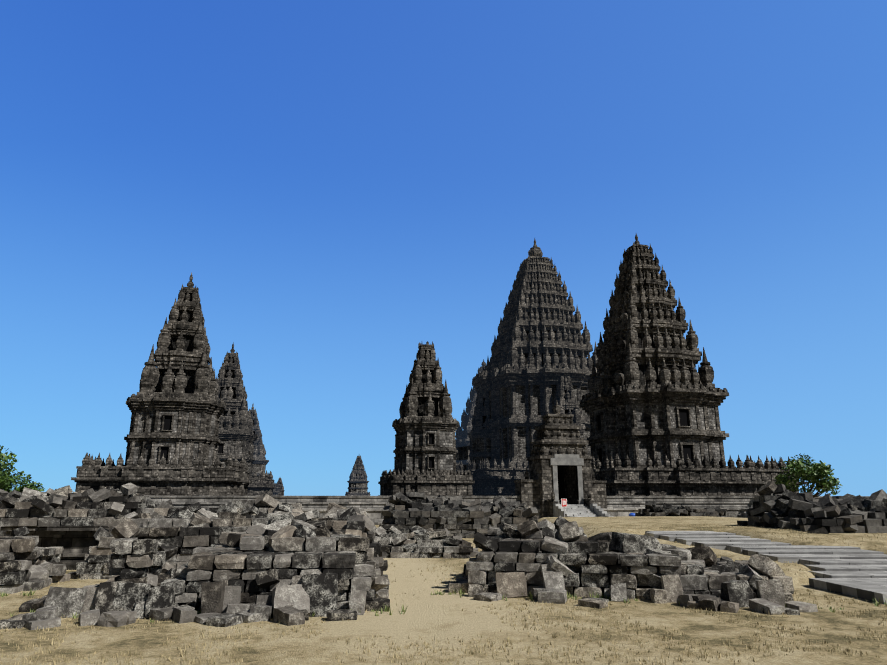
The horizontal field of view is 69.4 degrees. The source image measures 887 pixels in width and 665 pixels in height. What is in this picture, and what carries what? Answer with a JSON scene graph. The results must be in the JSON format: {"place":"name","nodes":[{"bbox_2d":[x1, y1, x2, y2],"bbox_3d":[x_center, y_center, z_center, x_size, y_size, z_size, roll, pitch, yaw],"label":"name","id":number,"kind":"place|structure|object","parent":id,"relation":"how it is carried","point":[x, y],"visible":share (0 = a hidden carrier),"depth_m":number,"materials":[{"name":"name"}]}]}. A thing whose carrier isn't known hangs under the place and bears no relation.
{"place":"outdoors","nodes":[
{"label":"outdoors","id":0,"kind":"place"},
{"bbox_2d":[0,516,886,664],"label":"ground","id":1,"kind":"structure","parent":0,"point":[427,616],"depth_m":8.88,"materials":[{"name":"beige soil"}]},
{"bbox_2d":[0,526,70,593],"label":"rubble wall","id":2,"kind":"structure","parent":1,"relation":"on","point":[26,564],"depth_m":12.97,"materials":[{"name":"stone"}]},
{"bbox_2d":[0,525,108,569],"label":"perwara ruin base","id":3,"kind":"object","parent":1,"relation":"on","point":[75,542],"visible":0.17,"depth_m":16.99,"materials":[{"name":"stone"}]},
{"bbox_2d":[0,483,156,526],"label":"stone rubble","id":4,"kind":"object","parent":3,"relation":"on","point":[64,506],"visible":0.88,"depth_m":17.46,"materials":[{"name":"stone"}]},
{"bbox_2d":[0,490,182,535],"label":"rubble","id":5,"kind":"object","parent":1,"relation":"on","point":[15,493],"depth_m":25.19,"materials":[{"name":"stone"}]},
{"bbox_2d":[0,506,389,629],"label":"rubble","id":6,"kind":"object","parent":1,"relation":"on","point":[289,572],"visible":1,"depth_m":10.54,"materials":[{"name":"stone"}]},
{"bbox_2d":[68,494,368,579],"bbox_3d":[-5.290,5.379,17.253,7.372,2.022,4.791,2,-15,-6],"label":"rubble pile","id":7,"kind":"object","parent":1,"relation":"on","point":[180,534],"visible":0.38,"depth_m":15.49,"materials":[{"name":"stone"}]},
{"bbox_2d":[374,525,478,558],"bbox_3d":[-0.842,6.900,21.089,3.997,1.050,2.286,0,-15,1],"label":"rubble","id":8,"kind":"object","parent":1,"relation":"on","point":[394,542],"visible":0.81,"depth_m":20.30,"materials":[{"name":"stone"}]},
{"bbox_2d":[0,588,886,622],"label":"weeds","id":9,"kind":"object","parent":1,"relation":"on","point":[386,609],"visible":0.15,"depth_m":11.52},
{"bbox_2d":[0,524,886,664],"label":"lawn grass tufts","id":10,"kind":"object","parent":1,"relation":"on","point":[750,647],"depth_m":8.31,"materials":[{"name":"beige plant"}]},
{"bbox_2d":[379,492,538,537],"bbox_3d":[0.752,9.416,33.062,8.349,2.288,6.174,0,-15,-2],"label":"rubble","id":11,"kind":"object","parent":1,"relation":"on","point":[404,512],"visible":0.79,"depth_m":30.46,"materials":[{"name":"stone"}]},
{"bbox_2d":[561,499,566,516],"bbox_3d":[8.615,12.793,45.602,0.420,1.840,0.240,1,-15,-2],"label":"sign post","id":12,"kind":"object","parent":1,"relation":"on","point":[564,503],"visible":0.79,"depth_m":45.69,"materials":[{"name":"red metal"}]},
{"bbox_2d":[449,515,817,614],"bbox_3d":[3.612,4.614,13.275,6.689,1.472,5.278,-4,-15,15],"label":"rubble","id":13,"kind":"object","parent":1,"relation":"on","point":[556,561],"visible":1,"depth_m":12.00,"materials":[{"name":"stone"}]},
{"bbox_2d":[635,501,736,517],"bbox_3d":[16.392,12.538,44.100,6.672,1.833,4.230,3,-15,-12],"label":"stone rubble","id":14,"kind":"object","parent":1,"relation":"on","point":[651,509],"visible":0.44,"depth_m":42.73,"materials":[{"name":"stone"}]},
{"bbox_2d":[645,531,886,603],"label":"step paving","id":15,"kind":"structure","parent":1,"relation":"on","point":[857,572],"depth_m":16.09,"materials":[{"name":"stone"}]},
{"bbox_2d":[737,481,886,533],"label":"rubble","id":16,"kind":"object","parent":1,"relation":"on","point":[781,506],"visible":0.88,"depth_m":23.43,"materials":[{"name":"stone"}]},
{"bbox_2d":[0,0,886,495],"label":"sky","id":17,"kind":"structure","parent":0,"point":[343,187],"materials":[{"name":"blue"}]},
{"label":"ground","id":18,"kind":"structure","parent":0,"visible":0},
{"bbox_2d":[0,489,8,498],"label":"rubble","id":19,"kind":"object","parent":18,"relation":"on","point":[3,493],"visible":0.02,"depth_m":36.29,"materials":[{"name":"stone"}]},
{"bbox_2d":[0,445,21,490],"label":"tree","id":20,"kind":"object","parent":18,"relation":"on","point":[4,458],"visible":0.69,"depth_m":59.80,"materials":[{"name":"green plant"}]},
{"bbox_2d":[0,471,44,492],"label":"tree","id":21,"kind":"object","parent":18,"relation":"on","point":[5,482],"visible":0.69,"depth_m":59.43,"materials":[{"name":"green plant"}]},
{"bbox_2d":[144,495,869,524],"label":"stone wall","id":22,"kind":"structure","parent":18,"relation":"on","point":[373,506],"depth_m":49.16,"materials":[{"name":"stone"}]},
{"bbox_2d":[71,273,251,495],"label":"temple","id":23,"kind":"structure","parent":22,"relation":"on","point":[177,408],"depth_m":63.50,"materials":[{"name":"stone"}]},
{"bbox_2d":[216,343,275,495],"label":"temple","id":24,"kind":"structure","parent":22,"relation":"on","point":[237,437],"depth_m":100.90,"materials":[{"name":"stone"}]},
{"bbox_2d":[249,404,279,495],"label":"temple","id":25,"kind":"structure","parent":22,"relation":"on","point":[260,462],"depth_m":136.18,"materials":[{"name":"black stone"}]},
{"bbox_2d":[277,478,284,495],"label":"temple","id":26,"kind":"structure","parent":22,"relation":"on","point":[281,487],"depth_m":153.12,"materials":[{"name":"black stone"}]},
{"bbox_2d":[345,455,369,495],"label":"temple","id":27,"kind":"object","parent":22,"relation":"on","point":[358,482],"visible":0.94,"depth_m":143.66,"materials":[{"name":"black stone"}]},
{"bbox_2d":[378,341,474,495],"bbox_3d":[-1.857,9.048,66.834,9.274,16.576,9.274,3,-15,-12],"label":"temple","id":28,"kind":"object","parent":22,"relation":"on","point":[425,425],"visible":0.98,"depth_m":63.80,"materials":[{"name":"stone"}]},
{"bbox_2d":[456,359,485,469],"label":"temple","id":29,"kind":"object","parent":22,"relation":"on","point":[463,441],"visible":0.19,"depth_m":146.43,"materials":[{"name":"black stone"}]},
{"bbox_2d":[456,239,601,495],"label":"temple","id":30,"kind":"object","parent":22,"relation":"on","point":[539,364],"visible":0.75,"depth_m":109.22,"materials":[{"name":"stone"}]},
{"bbox_2d":[579,234,807,495],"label":"temple","id":31,"kind":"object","parent":22,"relation":"on","point":[651,401],"visible":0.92,"depth_m":73.94,"materials":[{"name":"stone"}]},
{"bbox_2d":[514,400,613,517],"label":"gate","id":32,"kind":"structure","parent":18,"relation":"on","point":[559,459],"depth_m":51.01,"materials":[{"name":"stone"}]},
{"bbox_2d":[774,453,842,497],"bbox_3d":[29.337,12.545,51.851,4.790,5.516,5.492,3,-15,-12],"label":"tree","id":33,"kind":"object","parent":18,"relation":"on","point":[803,470],"visible":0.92,"depth_m":50.98,"materials":[{"name":"green plant"}]},
{"bbox_2d":[844,493,865,497],"bbox_3d":[40.535,12.161,44.240,30.517,2.781,9.437,1,-15,-4],"label":"rubble","id":34,"kind":"object","parent":18,"relation":"on","point":[850,495],"depth_m":42.21,"materials":[{"name":"stone"}]}
]}

